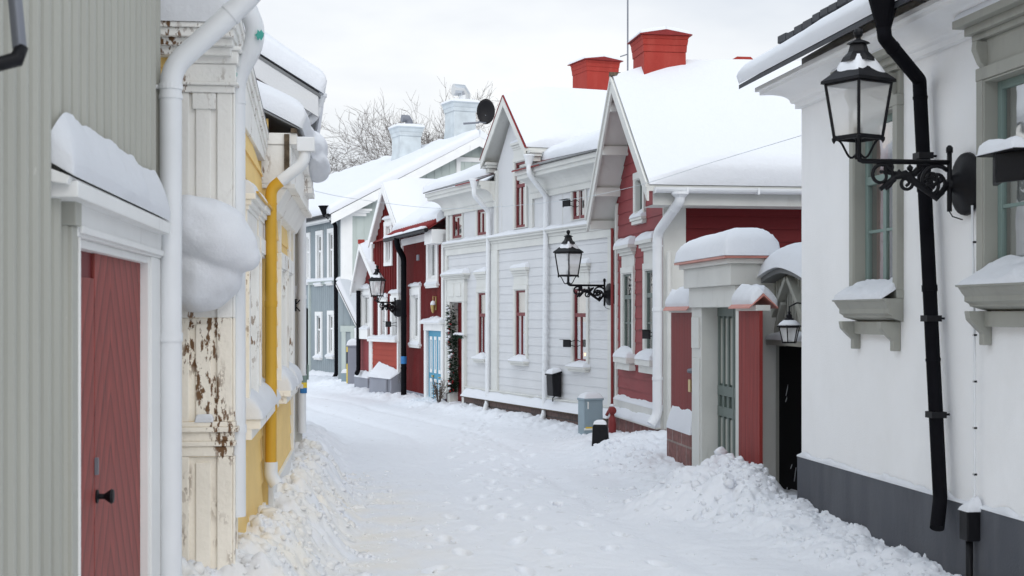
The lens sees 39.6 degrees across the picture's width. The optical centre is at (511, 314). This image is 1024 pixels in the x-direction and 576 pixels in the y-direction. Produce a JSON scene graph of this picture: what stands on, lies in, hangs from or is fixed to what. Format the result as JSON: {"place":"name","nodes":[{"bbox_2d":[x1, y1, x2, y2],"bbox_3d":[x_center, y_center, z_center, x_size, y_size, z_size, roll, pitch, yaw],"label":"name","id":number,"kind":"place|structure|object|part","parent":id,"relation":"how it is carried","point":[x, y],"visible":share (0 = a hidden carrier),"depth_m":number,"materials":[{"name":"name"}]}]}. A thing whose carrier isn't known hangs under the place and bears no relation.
{"place":"outdoors","nodes":[
{"label":"outdoors","id":0,"kind":"place"},
{"bbox_2d":[257,0,836,173],"label":"sky","id":1,"kind":"structure","parent":0,"point":[401,48],"materials":[{"name":"white"}]},
{"bbox_2d":[183,369,952,575],"bbox_3d":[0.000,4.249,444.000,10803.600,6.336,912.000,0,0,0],"label":"ground","id":2,"kind":"structure","parent":0,"point":[359,431],"depth_m":11.98,"materials":[{"name":"white snow"}]},
{"bbox_2d":[0,0,259,575],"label":"ribbed house","id":3,"kind":"structure","parent":2,"relation":"on","point":[91,332],"depth_m":4.87,"materials":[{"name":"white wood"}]},
{"bbox_2d":[0,0,27,70],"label":"wall bracket","id":4,"kind":"object","parent":3,"relation":"attached to","point":[15,57],"depth_m":3.11,"materials":[{"name":"grey metal"}]},
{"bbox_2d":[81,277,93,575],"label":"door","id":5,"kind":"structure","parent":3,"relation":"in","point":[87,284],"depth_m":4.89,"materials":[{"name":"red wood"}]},
{"bbox_2d":[91,253,139,575],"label":"door","id":6,"kind":"structure","parent":3,"relation":"in","point":[116,280],"depth_m":5.45,"materials":[{"name":"red wood"}]},
{"bbox_2d":[161,0,280,569],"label":"yellow house","id":7,"kind":"structure","parent":2,"relation":"on","point":[230,400],"depth_m":6.97,"materials":[{"name":"beige wood"}]},
{"bbox_2d":[182,195,260,312],"bbox_3d":[-1.490,-0.288,6.829,0.567,0.555,0.431,0,0,0],"label":"snow drift","id":8,"kind":"object","parent":7,"relation":"on","point":[221,255],"visible":0.65,"depth_m":6.69,"materials":[{"name":"white snow"}]},
{"bbox_2d":[245,179,265,398],"bbox_3d":[-1.570,-0.112,8.523,0.132,1.347,0.942,0,0,-6],"label":"window","id":9,"kind":"structure","parent":7,"relation":"in","point":[255,206],"depth_m":8.78,"materials":[{"name":"white paint"}]},
{"bbox_2d":[257,193,270,385],"bbox_3d":[-1.688,-0.120,9.568,0.132,1.363,1.003,0,0,-6],"label":"window","id":10,"kind":"structure","parent":7,"relation":"in","point":[261,222],"depth_m":9.15,"materials":[{"name":"white paint"}]},
{"bbox_2d":[243,24,326,441],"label":"gabled house","id":11,"kind":"structure","parent":2,"relation":"on","point":[279,66],"depth_m":13.25,"materials":[{"name":"white"}]},
{"bbox_2d":[295,299,299,311],"bbox_3d":[-1.972,-0.084,12.901,0.104,0.112,0.270,0,0,-9],"label":"window mirror","id":12,"kind":"object","parent":11,"relation":"attached to","point":[296,303],"depth_m":12.88,"materials":[{"name":"black metal"}]},
{"bbox_2d":[316,135,801,208],"bbox_3d":[0.560,-1.332,13.996,5.122,0.301,2.724,0,0,23],"label":"cable","id":13,"kind":"object","parent":11,"relation":"attached to","point":[569,199],"visible":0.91,"depth_m":14.52,"materials":[{"name":"metal"}]},
{"bbox_2d":[257,80,329,506],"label":"yellow house","id":14,"kind":"structure","parent":2,"relation":"on","point":[295,164],"depth_m":9.81,"materials":[{"name":"yellow wood"}]},
{"bbox_2d":[277,220,290,259],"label":"window","id":15,"kind":"structure","parent":14,"relation":"in","point":[279,221],"depth_m":11.18,"materials":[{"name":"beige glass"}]},
{"bbox_2d":[277,253,297,403],"bbox_3d":[-1.777,0.104,11.062,0.182,1.128,0.880,0,0,-6],"label":"window","id":16,"kind":"structure","parent":14,"relation":"in","point":[287,383],"depth_m":10.67,"materials":[{"name":"white paint"}]},
{"bbox_2d":[287,258,302,396],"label":"window","id":17,"kind":"structure","parent":14,"relation":"in","point":[296,371],"depth_m":12.24,"materials":[{"name":"white paint"}]},
{"bbox_2d":[341,369,345,381],"bbox_3d":[-4.495,2.060,38.495,0.250,1.180,0.210,0,0,0],"label":"utility cabinet","id":18,"kind":"object","parent":2,"relation":"on","point":[343,374],"visible":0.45,"depth_m":38.40,"materials":[{"name":"white metal"}]},
{"bbox_2d":[336,279,355,378],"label":"lean to","id":19,"kind":"object","parent":2,"relation":"on","point":[346,313],"visible":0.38,"depth_m":40.99,"materials":[{"name":"white paint"}]},
{"bbox_2d":[346,332,349,344],"bbox_3d":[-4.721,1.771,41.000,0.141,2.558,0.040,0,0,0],"label":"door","id":20,"kind":"structure","parent":19,"relation":"in","point":[347,333],"depth_m":40.98,"materials":[{"name":"grey wood"}]},
{"bbox_2d":[346,347,347,382],"bbox_3d":[-4.403,1.638,37.999,0.044,1.624,0.043,0,0,0],"label":"snow stake","id":21,"kind":"object","parent":2,"relation":"on","point":[346,364],"visible":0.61,"depth_m":37.98,"materials":[{"name":"yellow wood"}]},
{"bbox_2d":[346,339,355,383],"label":"stone pier","id":22,"kind":"structure","parent":2,"relation":"on","point":[351,345],"depth_m":37.08,"materials":[{"name":"grey stone"}]},
{"bbox_2d":[350,239,380,387],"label":"red house","id":23,"kind":"structure","parent":2,"relation":"on","point":[364,268],"depth_m":34.61,"materials":[{"name":"pink"}]},
{"bbox_2d":[360,284,369,325],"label":"window","id":24,"kind":"structure","parent":23,"relation":"in","point":[365,288],"depth_m":34.75,"materials":[{"name":"white paint"}]},
{"bbox_2d":[321,113,442,174],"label":"bare tree","id":25,"kind":"object","parent":2,"relation":"on","point":[336,165],"visible":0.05,"depth_m":69.68,"materials":[{"name":"brown plant"}]},
{"bbox_2d":[338,88,444,166],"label":"bare tree","id":26,"kind":"object","parent":2,"relation":"on","point":[435,137],"visible":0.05,"depth_m":71.58,"materials":[{"name":"brown plant"}]},
{"bbox_2d":[306,84,487,376],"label":"grey green house","id":27,"kind":"structure","parent":2,"relation":"on","point":[337,227],"depth_m":45.59,"materials":[{"name":"white paint"}]},
{"bbox_2d":[306,232,310,284],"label":"window","id":28,"kind":"structure","parent":27,"relation":"in","point":[308,235],"depth_m":47.17,"materials":[{"name":"white paint"}]},
{"bbox_2d":[312,312,322,359],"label":"window","id":29,"kind":"structure","parent":27,"relation":"in","point":[319,356],"depth_m":46.20,"materials":[{"name":"white paint"}]},
{"bbox_2d":[313,230,322,285],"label":"window","id":30,"kind":"structure","parent":27,"relation":"in","point":[318,234],"depth_m":46.27,"materials":[{"name":"white paint"}]},
{"bbox_2d":[325,228,333,285],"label":"window","id":31,"kind":"structure","parent":27,"relation":"in","point":[330,230],"depth_m":45.05,"materials":[{"name":"white paint"}]},
{"bbox_2d":[325,311,333,358],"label":"window","id":32,"kind":"structure","parent":27,"relation":"in","point":[330,355],"depth_m":45.05,"materials":[{"name":"white paint"}]},
{"bbox_2d":[456,157,479,172],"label":"window","id":33,"kind":"structure","parent":27,"relation":"in","point":[460,159],"depth_m":45.61,"materials":[{"name":"white paint"}]},
{"bbox_2d":[463,99,494,124],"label":"satellite dish","id":34,"kind":"object","parent":27,"relation":"attached to","point":[485,111],"visible":0.99,"depth_m":47.04,"materials":[{"name":"black metal"}]},
{"bbox_2d":[321,77,498,165],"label":"bare tree","id":35,"kind":"object","parent":2,"relation":"on","point":[378,143],"visible":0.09,"depth_m":66.14,"materials":[{"name":"brown plant"}]},
{"bbox_2d":[367,175,493,401],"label":"red house","id":36,"kind":"structure","parent":2,"relation":"on","point":[407,257],"depth_m":30.89,"materials":[{"name":"red wood siding"},{"name":"snow"},{"name":"white paint"}]},
{"bbox_2d":[378,293,387,335],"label":"window","id":37,"kind":"structure","parent":36,"relation":"in","point":[382,314],"depth_m":32.94,"materials":[{"name":"white paint"}]},
{"bbox_2d":[368,265,400,316],"bbox_3d":[-2.804,-0.500,31.336,0.418,1.161,0.909,0,0,37],"label":"street lamp","id":38,"kind":"object","parent":36,"relation":"attached to","point":[394,308],"visible":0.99,"depth_m":31.23,"materials":[{"name":"black metal"}]},
{"bbox_2d":[382,215,392,265],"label":"window","id":39,"kind":"structure","parent":36,"relation":"in","point":[387,224],"depth_m":32.61,"materials":[{"name":"white paint"}]},
{"bbox_2d":[383,321,396,326],"bbox_3d":[-2.689,0.213,31.924,0.338,0.130,0.312,0,0,-27],"label":"window mirror","id":40,"kind":"object","parent":36,"relation":"attached to","point":[387,323],"depth_m":31.81,"materials":[{"name":"black metal"}]},
{"bbox_2d":[388,289,400,341],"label":"window","id":41,"kind":"structure","parent":36,"relation":"in","point":[393,329],"depth_m":32.23,"materials":[{"name":"white paint"}]},
{"bbox_2d":[408,282,421,347],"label":"window","id":42,"kind":"structure","parent":36,"relation":"in","point":[415,291],"depth_m":30.57,"materials":[{"name":"white paint"}]},
{"bbox_2d":[424,228,439,287],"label":"window","id":43,"kind":"structure","parent":36,"relation":"in","point":[432,280],"depth_m":29.14,"materials":[{"name":"white paint"}]},
{"bbox_2d":[430,296,436,312],"bbox_3d":[-1.584,-0.206,28.660,0.125,0.347,0.110,0,0,-17],"label":"wall sconce","id":44,"kind":"object","parent":36,"relation":"attached to","point":[433,304],"depth_m":28.64,"materials":[{"name":"gold metal"}]},
{"bbox_2d":[429,331,440,399],"bbox_3d":[-1.527,1.387,28.812,0.172,2.126,1.235,0,0,-17],"label":"door","id":45,"kind":"structure","parent":36,"relation":"in","point":[434,336],"depth_m":28.85,"materials":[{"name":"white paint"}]},
{"bbox_2d":[431,377,446,402],"bbox_3d":[-1.415,1.502,27.609,0.344,0.593,0.330,0,0,0],"label":"potted shrub","id":46,"kind":"object","parent":2,"relation":"on","point":[439,392],"visible":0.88,"depth_m":27.58,"materials":[{"name":"green plant"}]},
{"bbox_2d":[423,55,622,425],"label":"white house","id":47,"kind":"structure","parent":2,"relation":"on","point":[517,303],"depth_m":24.25,"materials":[{"name":"white wood"}]},
{"bbox_2d":[444,305,465,393],"bbox_3d":[-1.040,0.654,27.242,0.297,1.765,1.056,0,0,-22],"label":"garland","id":48,"kind":"object","parent":47,"relation":"attached to","point":[456,336],"visible":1,"depth_m":27.47,"materials":[{"name":"green plant"}]},
{"bbox_2d":[451,213,463,239],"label":"window","id":49,"kind":"structure","parent":47,"relation":"in","point":[457,221],"depth_m":27.34,"materials":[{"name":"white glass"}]},
{"bbox_2d":[458,303,461,401],"bbox_3d":[-0.921,1.002,27.310,0.050,2.496,0.697,0,0,-22],"label":"door","id":50,"kind":"structure","parent":47,"relation":"in","point":[459,304],"depth_m":27.46,"materials":[{"name":"wood"}]},
{"bbox_2d":[471,266,485,362],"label":"window","id":51,"kind":"structure","parent":47,"relation":"in","point":[480,274],"depth_m":26.12,"materials":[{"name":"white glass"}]},
{"bbox_2d":[475,209,485,235],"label":"window","id":52,"kind":"structure","parent":47,"relation":"in","point":[480,215],"depth_m":26.21,"materials":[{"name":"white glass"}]},
{"bbox_2d":[508,262,529,365],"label":"window","id":53,"kind":"structure","parent":47,"relation":"in","point":[520,272],"depth_m":24.32,"materials":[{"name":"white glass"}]},
{"bbox_2d":[510,139,550,228],"bbox_3d":[0.404,-2.254,24.420,0.680,1.557,0.706,0,0,-22],"label":"window","id":54,"kind":"structure","parent":47,"relation":"in","point":[520,189],"depth_m":24.40,"materials":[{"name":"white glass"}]},
{"bbox_2d":[545,368,561,401],"bbox_3d":[0.663,1.122,22.748,0.185,0.549,0.280,0,0,-22],"label":"litter bin","id":55,"kind":"object","parent":47,"relation":"attached to","point":[553,377],"visible":1,"depth_m":22.64,"materials":[{"name":"black metal"}]},
{"bbox_2d":[559,339,574,346],"bbox_3d":[0.893,0.447,22.221,0.216,0.120,0.286,0,0,-22],"label":"window mirror","id":56,"kind":"object","parent":47,"relation":"attached to","point":[566,343],"depth_m":22.13,"materials":[{"name":"black metal"}]},
{"bbox_2d":[561,199,573,206],"bbox_3d":[0.885,-1.742,22.239,0.215,0.120,0.286,0,0,-22],"label":"window mirror","id":57,"kind":"object","parent":47,"relation":"attached to","point":[566,202],"depth_m":22.16,"materials":[{"name":"black metal"}]},
{"bbox_2d":[565,258,590,372],"bbox_3d":[1.082,0.004,22.064,0.308,1.763,0.733,0,0,-19],"label":"window","id":58,"kind":"structure","parent":47,"relation":"in","point":[579,307],"depth_m":22.04,"materials":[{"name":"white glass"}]},
{"bbox_2d":[570,189,586,220],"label":"window","id":59,"kind":"structure","parent":47,"relation":"in","point":[578,212],"depth_m":22.18,"materials":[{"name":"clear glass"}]},
{"bbox_2d":[553,230,614,308],"bbox_3d":[1.050,-0.657,20.860,0.909,1.161,0.418,0,0,-22],"label":"street lamp","id":60,"kind":"object","parent":47,"relation":"attached to","point":[568,246],"visible":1,"depth_m":20.80,"materials":[{"name":"black iron"},{"name":"glass"},{"name":"snow"}]},
{"bbox_2d":[182,392,961,575],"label":"snow clumps","id":61,"kind":"object","parent":2,"relation":"on","point":[257,520],"visible":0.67,"depth_m":10.96,"materials":[{"name":"white snow"}]},
{"bbox_2d":[577,392,603,434],"bbox_3d":[1.115,1.623,20.196,0.312,1.054,0.252,0,0,-21],"label":"utility cabinet","id":62,"kind":"object","parent":2,"relation":"on","point":[590,408],"visible":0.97,"depth_m":20.10,"materials":[{"name":"metal"}]},
{"bbox_3d":[1.154,1.388,20.095,0.228,0.283,0.006,0,0,-21],"label":"door","id":63,"kind":"part","parent":62,"relation":"part of","materials":[{"name":"metal"}]},
{"bbox_2d":[592,420,608,445],"bbox_3d":[1.135,1.740,18.002,0.288,0.821,0.100,0,0,10],"label":"bollard","id":64,"kind":"object","parent":2,"relation":"on","point":[600,433],"visible":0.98,"depth_m":17.96,"materials":[{"name":"black metal"}]},
{"bbox_2d":[608,404,615,432],"bbox_3d":[1.361,1.680,19.292,0.110,0.939,0.124,0,0,0],"label":"standpipe","id":65,"kind":"object","parent":2,"relation":"on","point":[612,420],"visible":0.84,"depth_m":19.26,"materials":[{"name":"red metal"}]},
{"bbox_2d":[663,286,691,465],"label":"pillar","id":66,"kind":"structure","parent":2,"relation":"on","point":[679,434],"depth_m":15.57,"materials":[{"name":"red"}]},
{"bbox_2d":[585,26,801,432],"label":"house","id":67,"kind":"structure","parent":2,"relation":"on","point":[669,109],"depth_m":18.21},
{"bbox_2d":[605,228,613,415],"bbox_3d":[1.408,0.107,20.542,0.161,2.714,0.044,0,0,-44],"label":"corner pipe","id":68,"kind":"object","parent":67,"relation":"attached to","point":[612,314],"visible":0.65,"depth_m":20.56,"materials":[{"name":"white metal"}]},
{"bbox_2d":[620,0,628,70],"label":"antenna mast","id":69,"kind":"object","parent":67,"relation":"attached to","point":[627,54],"visible":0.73,"depth_m":22.59,"materials":[{"name":"grey metal"}]},
{"bbox_2d":[613,236,636,370],"bbox_3d":[1.604,-0.165,19.799,0.246,1.865,0.881,0,0,-9],"label":"window","id":70,"kind":"structure","parent":67,"relation":"in","point":[624,356],"depth_m":19.78,"materials":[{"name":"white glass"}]},
{"bbox_2d":[629,172,646,224],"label":"window","id":71,"kind":"structure","parent":67,"relation":"in","point":[638,216],"depth_m":19.31,"materials":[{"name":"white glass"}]},
{"bbox_2d":[634,231,653,373],"bbox_3d":[1.799,-0.165,18.545,0.244,1.858,0.867,0,0,-9],"label":"window","id":72,"kind":"structure","parent":67,"relation":"in","point":[644,358],"depth_m":18.68,"materials":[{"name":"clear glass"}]},
{"bbox_2d":[639,329,652,338],"bbox_3d":[1.776,0.248,18.005,0.275,0.120,0.286,0,0,-9],"label":"window mirror","id":73,"kind":"object","parent":67,"relation":"attached to","point":[646,334],"depth_m":17.92,"materials":[{"name":"black metal"}]},
{"bbox_2d":[674,228,779,477],"bbox_3d":[2.107,0.715,14.075,0.560,3.070,2.067,0,0,-7],"label":"portal","id":74,"kind":"object","parent":2,"relation":"on","point":[719,268],"visible":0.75,"depth_m":14.14,"materials":[{"name":"white paint"}]},
{"bbox_2d":[717,307,735,457],"bbox_3d":[2.219,1.084,13.990,0.077,2.333,1.273,0,0,-7],"label":"door","id":75,"kind":"structure","parent":74,"relation":"in","point":[726,408],"depth_m":14.22,"materials":[{"name":"grey wood"}]},
{"bbox_2d":[721,318,731,452],"bbox_3d":[2.204,0.994,13.989,0.007,1.913,1.113,0,0,-7],"label":"door panel","id":76,"kind":"structure","parent":74,"relation":"in","point":[721,318],"depth_m":14.18,"materials":[{"name":"wood"}]},
{"bbox_2d":[728,284,777,463],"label":"gate pillar","id":77,"kind":"structure","parent":2,"relation":"on","point":[751,303],"depth_m":12.60,"materials":[{"name":"red"}]},
{"bbox_2d":[757,242,801,489],"bbox_3d":[3.535,0.802,12.942,2.440,2.895,2.650,0,0,-7],"label":"gateway","id":78,"kind":"object","parent":2,"relation":"on","point":[784,276],"visible":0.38,"depth_m":13.12,"materials":[{"name":"black"}]},
{"bbox_2d":[777,302,801,342],"bbox_3d":[2.389,0.067,12.064,0.295,0.350,0.198,0,0,-7],"label":"gate lantern","id":79,"kind":"object","parent":78,"relation":"hanging from","point":[788,321],"visible":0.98,"depth_m":12.03,"materials":[{"name":"black metal"}]},
{"bbox_2d":[736,0,1023,575],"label":"plaster house","id":80,"kind":"structure","parent":2,"relation":"on","point":[895,291],"depth_m":9.40,"materials":[{"name":"white paint"}]},
{"bbox_2d":[830,47,903,350],"bbox_3d":[2.594,-0.833,10.106,0.335,2.165,1.041,0,0,-8],"label":"window","id":81,"kind":"structure","parent":80,"relation":"in","point":[875,291],"depth_m":10.13,"materials":[{"name":"grey glass"}]},
{"bbox_2d":[821,28,975,219],"bbox_3d":[2.344,-1.159,8.663,0.909,1.161,0.418,0,0,-8],"label":"street lamp","id":82,"kind":"object","parent":80,"relation":"attached to","point":[859,68],"visible":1,"depth_m":8.64,"materials":[{"name":"black metal"}]},
{"bbox_2d":[958,205,981,575],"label":"junction box","id":83,"kind":"object","parent":80,"relation":"attached to","point":[969,521],"visible":1,"depth_m":8.55,"materials":[{"name":"black metal"}]},
{"bbox_2d":[952,0,1023,344],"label":"window","id":84,"kind":"structure","parent":80,"relation":"in","point":[995,27],"depth_m":8.35,"materials":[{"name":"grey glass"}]},
{"bbox_2d":[976,136,1023,185],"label":"window mirror","id":85,"kind":"object","parent":80,"relation":"attached to","point":[1007,155],"depth_m":7.50,"materials":[{"name":"black metal"}]}
]}

